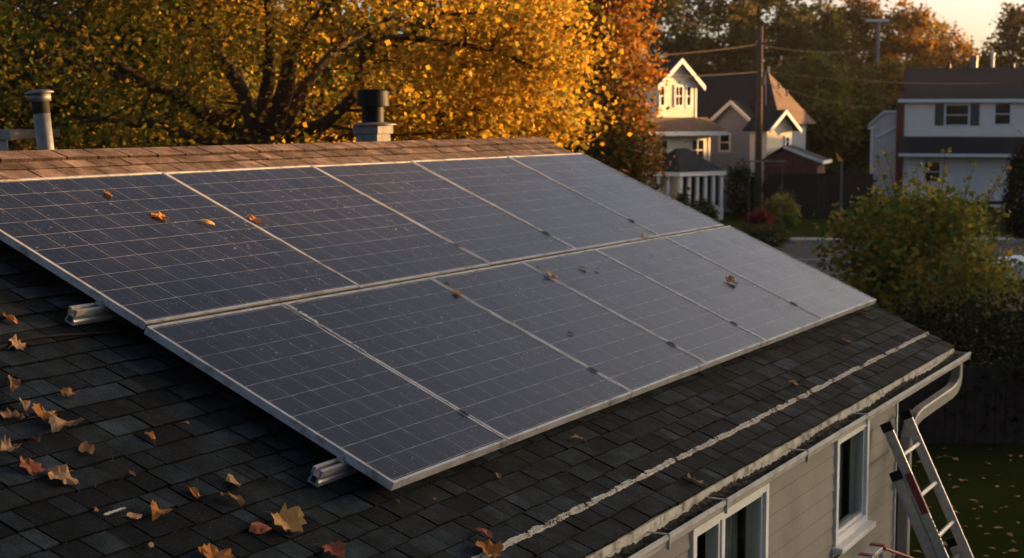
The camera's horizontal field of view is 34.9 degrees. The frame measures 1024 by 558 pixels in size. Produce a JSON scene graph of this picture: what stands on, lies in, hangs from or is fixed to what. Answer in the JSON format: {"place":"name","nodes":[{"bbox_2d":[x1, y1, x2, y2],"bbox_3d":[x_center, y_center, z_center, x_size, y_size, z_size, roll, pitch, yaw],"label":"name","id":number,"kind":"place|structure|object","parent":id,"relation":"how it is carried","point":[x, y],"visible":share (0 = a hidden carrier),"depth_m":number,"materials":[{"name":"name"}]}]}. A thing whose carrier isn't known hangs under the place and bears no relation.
{"place":"outdoors","nodes":[
{"label":"outdoors","id":0,"kind":"place"},
{"bbox_2d":[1,0,1023,106],"label":"sky","id":1,"kind":"structure","parent":0,"point":[973,16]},
{"bbox_2d":[622,58,726,219],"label":"beige house","id":2,"kind":"structure","parent":0,"point":[697,172],"depth_m":73.03,"materials":[{"name":"paint"}]},
{"bbox_2d":[653,138,668,155],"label":"window","id":3,"kind":"structure","parent":2,"relation":"in","point":[666,145],"depth_m":73.18,"materials":[{"name":"white paint"}]},
{"bbox_2d":[659,85,665,106],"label":"window","id":4,"kind":"structure","parent":2,"relation":"in","point":[662,103],"depth_m":72.88,"materials":[{"name":"glass"}]},
{"bbox_2d":[674,85,683,106],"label":"window","id":5,"kind":"structure","parent":2,"relation":"in","point":[678,89],"depth_m":73.57,"materials":[{"name":"glass"}]},
{"bbox_2d":[685,85,691,106],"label":"window","id":6,"kind":"structure","parent":2,"relation":"in","point":[688,88],"depth_m":74.00,"materials":[{"name":"glass"}]},
{"bbox_2d":[690,138,704,158],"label":"window","id":7,"kind":"structure","parent":2,"relation":"in","point":[697,145],"depth_m":74.71,"materials":[{"name":"glass"}]},
{"bbox_2d":[825,162,853,203],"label":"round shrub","id":8,"kind":"object","parent":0,"point":[834,170],"visible":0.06,"depth_m":79.60,"materials":[{"name":"green plant"}]},
{"bbox_2d":[840,167,883,203],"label":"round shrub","id":9,"kind":"object","parent":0,"point":[853,172],"visible":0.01,"depth_m":81.84,"materials":[{"name":"green plant"}]},
{"bbox_2d":[716,162,1023,557],"bbox_3d":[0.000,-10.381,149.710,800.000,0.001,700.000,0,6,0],"label":"ground","id":10,"kind":"structure","parent":0,"point":[971,467],"depth_m":20.24,"materials":[{"name":"green plant"}]},
{"bbox_2d":[0,129,59,150],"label":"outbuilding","id":11,"kind":"structure","parent":10,"relation":"on","point":[6,135],"depth_m":19.12,"materials":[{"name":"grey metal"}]},
{"bbox_2d":[0,0,123,149],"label":"leafy tree","id":12,"kind":"object","parent":10,"relation":"on","point":[6,108],"visible":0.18,"depth_m":39.32,"materials":[{"name":"yellow plant"}]},
{"bbox_2d":[1,0,146,147],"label":"leafy tree","id":13,"kind":"object","parent":10,"relation":"on","point":[56,111],"visible":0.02,"depth_m":42.29,"materials":[{"name":"yellow plant"}]},
{"bbox_2d":[70,0,299,147],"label":"leafy tree","id":14,"kind":"object","parent":10,"relation":"on","point":[143,41],"visible":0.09,"depth_m":40.31,"materials":[{"name":"yellow plant"}]},
{"bbox_2d":[0,0,639,153],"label":"maple tree","id":15,"kind":"object","parent":10,"relation":"on","point":[269,116],"visible":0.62,"depth_m":20.73,"materials":[{"name":"yellow plant"}]},
{"bbox_2d":[257,0,405,139],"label":"leafy tree","id":16,"kind":"object","parent":10,"relation":"on","point":[329,75],"visible":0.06,"depth_m":43.96,"materials":[{"name":"yellow plant"}]},
{"bbox_2d":[344,0,439,113],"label":"leafy tree","id":17,"kind":"object","parent":10,"relation":"on","point":[397,30],"visible":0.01,"depth_m":50.33,"materials":[{"name":"yellow plant"}]},
{"bbox_2d":[0,89,970,557],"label":"house","id":18,"kind":"structure","parent":10,"relation":"on","point":[768,453],"depth_m":8.20,"materials":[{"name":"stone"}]},
{"bbox_2d":[0,436,22,451],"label":"fallen leaf","id":19,"kind":"object","parent":18,"relation":"on","point":[6,446],"visible":1,"depth_m":6.49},
{"bbox_2d":[3,312,22,326],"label":"fallen leaf","id":20,"kind":"object","parent":18,"relation":"on","point":[11,317],"visible":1,"depth_m":7.62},
{"bbox_2d":[0,408,27,418],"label":"fallen leaf","id":21,"kind":"object","parent":18,"relation":"on","point":[7,413],"visible":1,"depth_m":6.75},
{"bbox_2d":[8,375,20,391],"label":"fallen leaf","id":22,"kind":"object","parent":18,"relation":"on","point":[14,383],"visible":1,"depth_m":7.01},
{"bbox_2d":[8,334,25,349],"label":"fallen leaf","id":23,"kind":"object","parent":18,"relation":"on","point":[18,344],"visible":1,"depth_m":7.39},
{"bbox_2d":[19,397,29,416],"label":"fallen leaf","id":24,"kind":"object","parent":18,"relation":"on","point":[26,404],"visible":1,"depth_m":6.85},
{"bbox_2d":[20,456,45,481],"bbox_3d":[-1.882,0.737,6.402,0.097,0.087,0.123,2,6,20],"label":"fallen leaf","id":25,"kind":"object","parent":18,"relation":"on","point":[34,468],"visible":1,"depth_m":6.41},
{"bbox_2d":[28,403,56,420],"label":"fallen leaf","id":26,"kind":"object","parent":18,"relation":"on","point":[40,411],"visible":0.88,"depth_m":6.86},
{"bbox_2d":[46,464,78,484],"bbox_3d":[-1.777,0.771,6.435,0.128,0.072,0.148,-3,6,-27],"label":"fallen leaf","id":27,"kind":"object","parent":18,"relation":"on","point":[61,472],"visible":1,"depth_m":6.43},
{"bbox_2d":[46,411,83,431],"bbox_3d":[-1.869,0.585,6.815,0.152,0.078,0.175,-4,7,-36],"label":"fallen leaf","id":28,"kind":"object","parent":18,"relation":"on","point":[57,423],"visible":1,"depth_m":6.78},
{"bbox_2d":[59,387,80,396],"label":"fallen leaf","id":29,"kind":"object","parent":18,"relation":"on","point":[67,391],"visible":1,"depth_m":7.12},
{"bbox_2d":[0,329,144,347],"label":"cable","id":30,"kind":"object","parent":18,"relation":"on","point":[72,334],"visible":0.68,"depth_m":7.72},
{"bbox_2d":[79,441,94,453],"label":"fallen leaf","id":31,"kind":"object","parent":18,"relation":"on","point":[84,446],"visible":1,"depth_m":6.73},
{"bbox_2d":[119,512,141,518],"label":"fallen leaf","id":32,"kind":"object","parent":18,"relation":"on","point":[133,515],"visible":1,"depth_m":6.37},
{"bbox_2d":[150,500,172,520],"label":"fallen leaf","id":33,"kind":"object","parent":18,"relation":"on","point":[156,512],"visible":1,"depth_m":6.43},
{"bbox_2d":[183,484,201,498],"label":"fallen leaf","id":34,"kind":"object","parent":18,"relation":"on","point":[195,492],"visible":1,"depth_m":6.74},
{"bbox_2d":[198,543,233,557],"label":"fallen leaf","id":35,"kind":"object","parent":18,"relation":"on","point":[209,550],"visible":1,"depth_m":6.33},
{"bbox_2d":[215,491,244,505],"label":"fallen leaf","id":36,"kind":"object","parent":18,"relation":"on","point":[240,500],"visible":1,"depth_m":6.78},
{"bbox_2d":[221,472,240,486],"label":"fallen leaf","id":37,"kind":"object","parent":18,"relation":"on","point":[230,478],"visible":1,"depth_m":6.95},
{"bbox_2d":[249,522,280,533],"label":"fallen leaf","id":38,"kind":"object","parent":18,"relation":"on","point":[258,528],"visible":1,"depth_m":6.63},
{"bbox_2d":[265,503,306,531],"bbox_3d":[-0.947,0.993,6.753,0.193,0.107,0.146,0,6,0],"label":"fallen leaf","id":39,"kind":"object","parent":18,"relation":"on","point":[292,519],"visible":1,"depth_m":6.78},
{"bbox_2d":[321,540,345,557],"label":"fallen leaf","id":40,"kind":"object","parent":18,"relation":"on","point":[337,548],"visible":1,"depth_m":6.71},
{"bbox_2d":[65,218,635,325],"bbox_3d":[-0.246,-0.183,11.362,0.106,0.179,8.079,3,6,27],"label":"mounting rail","id":41,"kind":"object","parent":18,"relation":"attached to","point":[96,311],"visible":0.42,"depth_m":7.89,"materials":[{"name":"metal"}]},
{"bbox_2d":[0,172,360,329],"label":"solar panel","id":42,"kind":"object","parent":41,"relation":"attached to","point":[121,251],"visible":0.91,"depth_m":8.87,"materials":[{"name":"dark photovoltaic glass"},{"name":"aluminium"},{"name":"brown dirt"}]},
{"bbox_2d":[151,211,168,218],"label":"fallen leaf","id":43,"kind":"object","parent":42,"relation":"on","point":[160,215],"visible":1,"depth_m":9.31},
{"bbox_2d":[164,165,491,288],"bbox_3d":[-1.154,-0.361,10.538,1.480,0.689,1.612,3,6,27],"label":"solar panel","id":44,"kind":"object","parent":41,"relation":"attached to","point":[362,240],"visible":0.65,"depth_m":10.47,"materials":[{"name":"dark photovoltaic glass"},{"name":"aluminium"},{"name":"brown dirt"}]},
{"bbox_2d":[247,214,262,223],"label":"fallen leaf","id":45,"kind":"object","parent":44,"relation":"on","point":[254,218],"visible":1,"depth_m":9.92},
{"bbox_2d":[312,161,577,265],"bbox_3d":[-0.467,-0.494,11.859,1.483,0.684,1.363,3,6,27],"label":"solar panel","id":46,"kind":"object","parent":41,"relation":"attached to","point":[484,230],"visible":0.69,"depth_m":11.81,"materials":[{"name":"dark photovoltaic glass"},{"name":"aluminium"},{"name":"brown dirt"}]},
{"bbox_2d":[411,156,659,250],"bbox_3d":[0.224,-0.625,13.188,1.481,0.686,1.627,3,6,27],"label":"solar panel","id":47,"kind":"object","parent":41,"relation":"attached to","point":[554,209],"visible":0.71,"depth_m":13.12,"materials":[{"name":"dark photovoltaic glass"},{"name":"aluminium"},{"name":"brown dirt"}]},
{"bbox_2d":[508,153,723,236],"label":"solar panel","id":48,"kind":"object","parent":41,"relation":"attached to","point":[638,202],"visible":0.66,"depth_m":14.55,"materials":[{"name":"glass"}]},
{"bbox_2d":[468,526,491,537],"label":"fallen leaf","id":49,"kind":"object","parent":18,"relation":"on","point":[487,532],"visible":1,"depth_m":7.38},
{"bbox_2d":[473,537,503,557],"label":"fallen leaf","id":50,"kind":"object","parent":18,"relation":"on","point":[489,548],"visible":1,"depth_m":7.26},
{"bbox_2d":[307,301,797,486],"bbox_3d":[1.018,0.507,10.799,0.106,0.179,8.178,3,6,27],"label":"mounting rail","id":51,"kind":"object","parent":18,"relation":"attached to","point":[332,470],"visible":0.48,"depth_m":7.29,"materials":[{"name":"metal"}]},
{"bbox_2d":[144,303,507,490],"bbox_3d":[-0.893,0.536,8.013,1.399,0.657,1.096,3,6,27],"label":"solar panel","id":52,"kind":"object","parent":51,"relation":"attached to","point":[381,424],"visible":1,"depth_m":7.92,"materials":[{"name":"dark photovoltaic glass"},{"name":"aluminium"}]},
{"bbox_2d":[281,278,631,445],"bbox_3d":[-0.274,0.417,9.202,1.399,0.656,1.580,3,6,27],"label":"solar panel","id":53,"kind":"object","parent":51,"relation":"attached to","point":[510,383],"visible":1,"depth_m":9.11,"materials":[{"name":"dark photovoltaic glass"},{"name":"aluminium"}]},
{"bbox_2d":[430,262,707,397],"bbox_3d":[0.379,0.291,10.459,1.400,0.656,1.249,3,6,27],"label":"solar panel","id":54,"kind":"object","parent":51,"relation":"attached to","point":[635,359],"visible":0.88,"depth_m":10.40,"materials":[{"name":"glass"}]},
{"bbox_2d":[521,249,766,368],"bbox_3d":[0.948,0.181,11.551,1.400,0.655,1.207,3,6,27],"label":"solar panel","id":55,"kind":"object","parent":51,"relation":"attached to","point":[705,335],"visible":0.88,"depth_m":11.51,"materials":[{"name":"glass"}]},
{"bbox_2d":[595,237,823,345],"bbox_3d":[1.553,0.065,12.715,1.399,0.657,1.412,3,6,27],"label":"solar panel","id":56,"kind":"object","parent":51,"relation":"attached to","point":[769,317],"visible":0.84,"depth_m":12.66,"materials":[{"name":"glass"}]},
{"bbox_2d":[725,275,737,284],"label":"fallen leaf","id":57,"kind":"object","parent":56,"relation":"on","point":[730,278],"visible":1,"depth_m":13.03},
{"bbox_2d":[665,225,876,322],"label":"solar panel","id":58,"kind":"object","parent":51,"relation":"attached to","point":[822,295],"visible":0.91,"depth_m":13.99,"materials":[{"name":"dark blue-grey photovoltaic glass"},{"name":"aluminium"}]},
{"bbox_2d":[689,483,768,557],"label":"window","id":59,"kind":"structure","parent":18,"relation":"in","point":[743,532],"depth_m":9.79,"materials":[{"name":"white paint"}]},
{"bbox_2d":[831,421,875,554],"bbox_3d":[2.464,1.489,11.943,0.190,0.843,0.910,3,6,27],"label":"window","id":60,"kind":"structure","parent":18,"relation":"in","point":[851,457],"depth_m":11.97,"materials":[{"name":"white paint"}]},
{"bbox_2d":[386,0,606,145],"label":"leafy tree","id":61,"kind":"object","parent":10,"relation":"on","point":[435,29],"visible":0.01,"depth_m":46.58,"materials":[{"name":"yellow plant"}]},
{"bbox_2d":[502,0,690,199],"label":"maple tree","id":62,"kind":"object","parent":10,"relation":"on","point":[619,154],"visible":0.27,"depth_m":33.18,"materials":[{"name":"orange plant"}]},
{"bbox_2d":[622,0,719,79],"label":"tall tree","id":63,"kind":"object","parent":10,"relation":"on","point":[683,39],"visible":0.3,"depth_m":105.65,"materials":[{"name":"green plant"}]},
{"bbox_2d":[668,189,696,208],"bbox_3d":[6.803,-2.669,64.117,1.412,1.799,1.401,4,7,35],"label":"clipped shrub","id":64,"kind":"object","parent":10,"relation":"on","point":[683,199],"visible":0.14,"depth_m":64.06,"materials":[{"name":"green plant"}]},
{"bbox_2d":[691,195,720,221],"bbox_3d":[7.348,-2.490,63.072,1.474,1.592,1.461,0,6,0],"label":"clipped shrub","id":65,"kind":"object","parent":10,"relation":"on","point":[706,208],"visible":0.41,"depth_m":62.89,"materials":[{"name":"green plant"}]},
{"bbox_2d":[661,0,791,78],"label":"tall tree","id":66,"kind":"object","parent":10,"relation":"on","point":[736,36],"visible":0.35,"depth_m":109.30,"materials":[{"name":"green plant"}]},
{"bbox_2d":[723,158,766,216],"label":"leafy shrub","id":67,"kind":"object","parent":10,"relation":"on","point":[740,176],"visible":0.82,"depth_m":73.79,"materials":[{"name":"green plant"}]},
{"bbox_2d":[697,66,815,212],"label":"grey house","id":68,"kind":"structure","parent":10,"relation":"on","point":[727,103],"depth_m":77.47,"materials":[{"name":"paint"}]},
{"bbox_2d":[718,133,730,151],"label":"window","id":69,"kind":"structure","parent":68,"relation":"in","point":[724,141],"depth_m":77.31,"materials":[{"name":"glass"}]},
{"bbox_2d":[784,136,790,145],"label":"window","id":70,"kind":"structure","parent":68,"relation":"in","point":[786,138],"depth_m":75.28,"materials":[{"name":"glass"}]},
{"bbox_2d":[740,207,777,227],"bbox_3d":[9.888,-2.385,65.034,1.493,0.973,1.519,0,6,0],"label":"round shrub","id":71,"kind":"object","parent":10,"relation":"on","point":[757,216],"visible":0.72,"depth_m":64.80,"materials":[{"name":"red plant"}]},
{"bbox_2d":[754,26,765,211],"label":"utility pole","id":72,"kind":"object","parent":10,"relation":"on","point":[760,80],"visible":0.95,"depth_m":71.54,"materials":[{"name":"brown wood"}]},
{"bbox_2d":[640,44,758,56],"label":"power line","id":73,"kind":"object","parent":72,"relation":"attached to","point":[703,51],"visible":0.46,"depth_m":68.31,"materials":[{"name":"brown metal"}]},
{"bbox_2d":[658,71,757,77],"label":"power line","id":74,"kind":"object","parent":72,"relation":"attached to","point":[708,75],"visible":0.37,"depth_m":68.55,"materials":[{"name":"brown metal"}]},
{"bbox_2d":[764,45,877,52],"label":"power line","id":75,"kind":"object","parent":72,"relation":"attached to","point":[819,52],"visible":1,"depth_m":87.97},
{"bbox_2d":[766,33,998,58],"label":"power line","id":76,"kind":"object","parent":72,"relation":"attached to","point":[886,51],"visible":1,"depth_m":74.16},
{"bbox_2d":[766,72,1022,83],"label":"power line","id":77,"kind":"object","parent":72,"relation":"attached to","point":[898,82],"visible":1,"depth_m":81.00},
{"bbox_2d":[738,219,793,247],"bbox_3d":[8.633,-1.526,56.147,2.248,1.020,2.320,0,6,0],"label":"leafy shrub","id":78,"kind":"object","parent":10,"relation":"on","point":[767,231],"visible":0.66,"depth_m":55.82,"materials":[{"name":"green plant"}]},
{"bbox_2d":[747,160,785,226],"bbox_3d":[9.807,-3.154,62.998,1.511,2.854,0.060,0,6,0],"label":"post frame","id":79,"kind":"object","parent":10,"relation":"on","point":[749,161],"visible":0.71,"depth_m":62.90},
{"bbox_2d":[712,0,834,101],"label":"tall tree","id":80,"kind":"object","parent":10,"relation":"on","point":[785,19],"visible":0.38,"depth_m":112.58,"materials":[{"name":"green plant"}]},
{"bbox_2d":[756,187,801,224],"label":"round shrub","id":81,"kind":"object","parent":10,"relation":"on","point":[776,210],"visible":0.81,"depth_m":67.95,"materials":[{"name":"green plant"}]},
{"bbox_2d":[779,213,798,227],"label":"round shrub","id":82,"kind":"object","parent":10,"relation":"on","point":[789,219],"visible":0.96,"depth_m":66.43,"materials":[{"name":"green plant"}]},
{"bbox_2d":[762,145,831,217],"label":"garden shed","id":83,"kind":"structure","parent":10,"relation":"on","point":[796,162],"depth_m":73.42,"materials":[{"name":"wood"}]},
{"bbox_2d":[766,41,869,171],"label":"tall tree","id":84,"kind":"object","parent":10,"relation":"on","point":[823,139],"visible":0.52,"depth_m":98.05,"materials":[{"name":"green plant"}]},
{"bbox_2d":[768,0,870,79],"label":"tall tree","id":85,"kind":"object","parent":10,"relation":"on","point":[833,31],"visible":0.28,"depth_m":115.73,"materials":[{"name":"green plant"}]},
{"bbox_2d":[768,173,872,217],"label":"wood fence","id":86,"kind":"object","parent":10,"relation":"on","point":[812,192],"visible":0.68,"depth_m":72.76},
{"bbox_2d":[836,153,842,222],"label":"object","id":87,"kind":"object","parent":10,"relation":"on","point":[839,158],"visible":0.82,"depth_m":69.90,"materials":[{"name":"metal"}]},
{"bbox_2d":[822,0,896,171],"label":"tall tree","id":88,"kind":"object","parent":10,"relation":"on","point":[853,15],"visible":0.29,"depth_m":125.18,"materials":[{"name":"green plant"}]},
{"bbox_2d":[821,58,897,174],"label":"tall tree","id":89,"kind":"object","parent":10,"relation":"on","point":[860,154],"visible":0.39,"depth_m":102.00,"materials":[{"name":"green plant"}]},
{"bbox_2d":[861,17,889,64],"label":"utility pole","id":90,"kind":"object","parent":10,"relation":"on","point":[877,21],"visible":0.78,"depth_m":110.79,"materials":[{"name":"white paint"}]},
{"bbox_2d":[862,53,915,169],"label":"tall tree","id":91,"kind":"object","parent":10,"relation":"on","point":[892,70],"visible":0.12,"depth_m":105.81,"materials":[{"name":"green plant"}]},
{"bbox_2d":[852,0,950,74],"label":"tall tree","id":92,"kind":"object","parent":10,"relation":"on","point":[917,24],"visible":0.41,"depth_m":123.68,"materials":[{"name":"orange plant"}]},
{"bbox_2d":[795,146,1023,366],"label":"young tree","id":93,"kind":"object","parent":10,"relation":"on","point":[916,244],"visible":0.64,"depth_m":26.57,"materials":[{"name":"green plant"}]},
{"bbox_2d":[880,408,973,557],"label":"extension ladder","id":94,"kind":"object","parent":10,"relation":"on","point":[958,545],"visible":1,"depth_m":12.41,"materials":[{"name":"metal"}]},
{"bbox_2d":[902,16,980,67],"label":"tall tree","id":95,"kind":"object","parent":10,"relation":"on","point":[966,48],"visible":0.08,"depth_m":127.81,"materials":[{"name":"orange plant"}]},
{"bbox_2d":[868,53,1023,200],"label":"pale house","id":96,"kind":"structure","parent":10,"relation":"on","point":[982,124],"depth_m":88.11,"materials":[{"name":"white"}]},
{"bbox_2d":[923,160,941,182],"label":"window","id":97,"kind":"structure","parent":96,"relation":"in","point":[934,171],"depth_m":88.40,"materials":[{"name":"glass"}]},
{"bbox_2d":[944,104,969,125],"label":"window","id":98,"kind":"structure","parent":96,"relation":"in","point":[954,114],"depth_m":87.82,"materials":[{"name":"glass"}]},
{"bbox_2d":[953,157,1023,199],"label":"garage door","id":99,"kind":"structure","parent":96,"relation":"in","point":[986,167],"depth_m":87.84,"materials":[{"name":"white paint"}]},
{"bbox_2d":[993,102,1011,125],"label":"window","id":100,"kind":"structure","parent":96,"relation":"in","point":[1002,115],"depth_m":87.27,"materials":[{"name":"glass"}]},
{"bbox_2d":[876,283,1023,441],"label":"dark hedge","id":101,"kind":"object","parent":10,"relation":"on","point":[991,330],"visible":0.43,"depth_m":23.77,"materials":[{"name":"green plant"}]},
{"bbox_2d":[898,364,1023,444],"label":"wood fence","id":102,"kind":"object","parent":10,"relation":"on","point":[939,427],"visible":0.19,"depth_m":22.58,"materials":[{"name":"wood"}]},
{"bbox_2d":[912,448,1022,556],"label":"leaf litter","id":103,"kind":"object","parent":10,"relation":"on","point":[1010,534],"visible":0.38,"depth_m":18.95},
{"bbox_2d":[944,47,1007,66],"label":"tall tree","id":104,"kind":"object","parent":10,"relation":"on","point":[986,63],"visible":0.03,"depth_m":122.20,"materials":[{"name":"orange plant"}]},
{"bbox_2d":[967,1,1023,66],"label":"tall tree","id":105,"kind":"object","parent":10,"relation":"on","point":[1010,38],"visible":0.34,"depth_m":122.07,"materials":[{"name":"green plant"}]},
{"bbox_2d":[998,131,1023,238],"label":"arborvitae","id":106,"kind":"object","parent":10,"relation":"on","point":[1015,186],"visible":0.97,"depth_m":59.74,"materials":[{"name":"green plant"}]},
{"bbox_2d":[856,542,912,557],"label":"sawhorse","id":107,"kind":"object","parent":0,"point":[873,550],"visible":1,"depth_m":10.93,"materials":[{"name":"metal"}]},
{"bbox_2d":[770,238,1014,238],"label":"pavement","id":108,"kind":"structure","parent":0,"point":[891,238],"depth_m":60.77,"materials":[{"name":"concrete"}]},
{"bbox_2d":[769,243,1023,258],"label":"road","id":109,"kind":"structure","parent":0,"point":[803,249],"depth_m":55.86,"materials":[{"name":"asphalt"}]},
{"bbox_2d":[766,239,1023,262],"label":"kerb","id":110,"kind":"structure","parent":109,"relation":"on","point":[848,261],"depth_m":58.66,"materials":[{"name":"concrete"}]},
{"bbox_2d":[805,263,1023,309],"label":"driveway","id":111,"kind":"structure","parent":0,"point":[825,271],"depth_m":47.17,"materials":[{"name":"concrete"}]},
{"bbox_2d":[991,254,1023,285],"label":"parked car","id":112,"kind":"object","parent":111,"relation":"on","point":[1020,257],"visible":0.3,"depth_m":42.52,"materials":[{"name":"white paint"}]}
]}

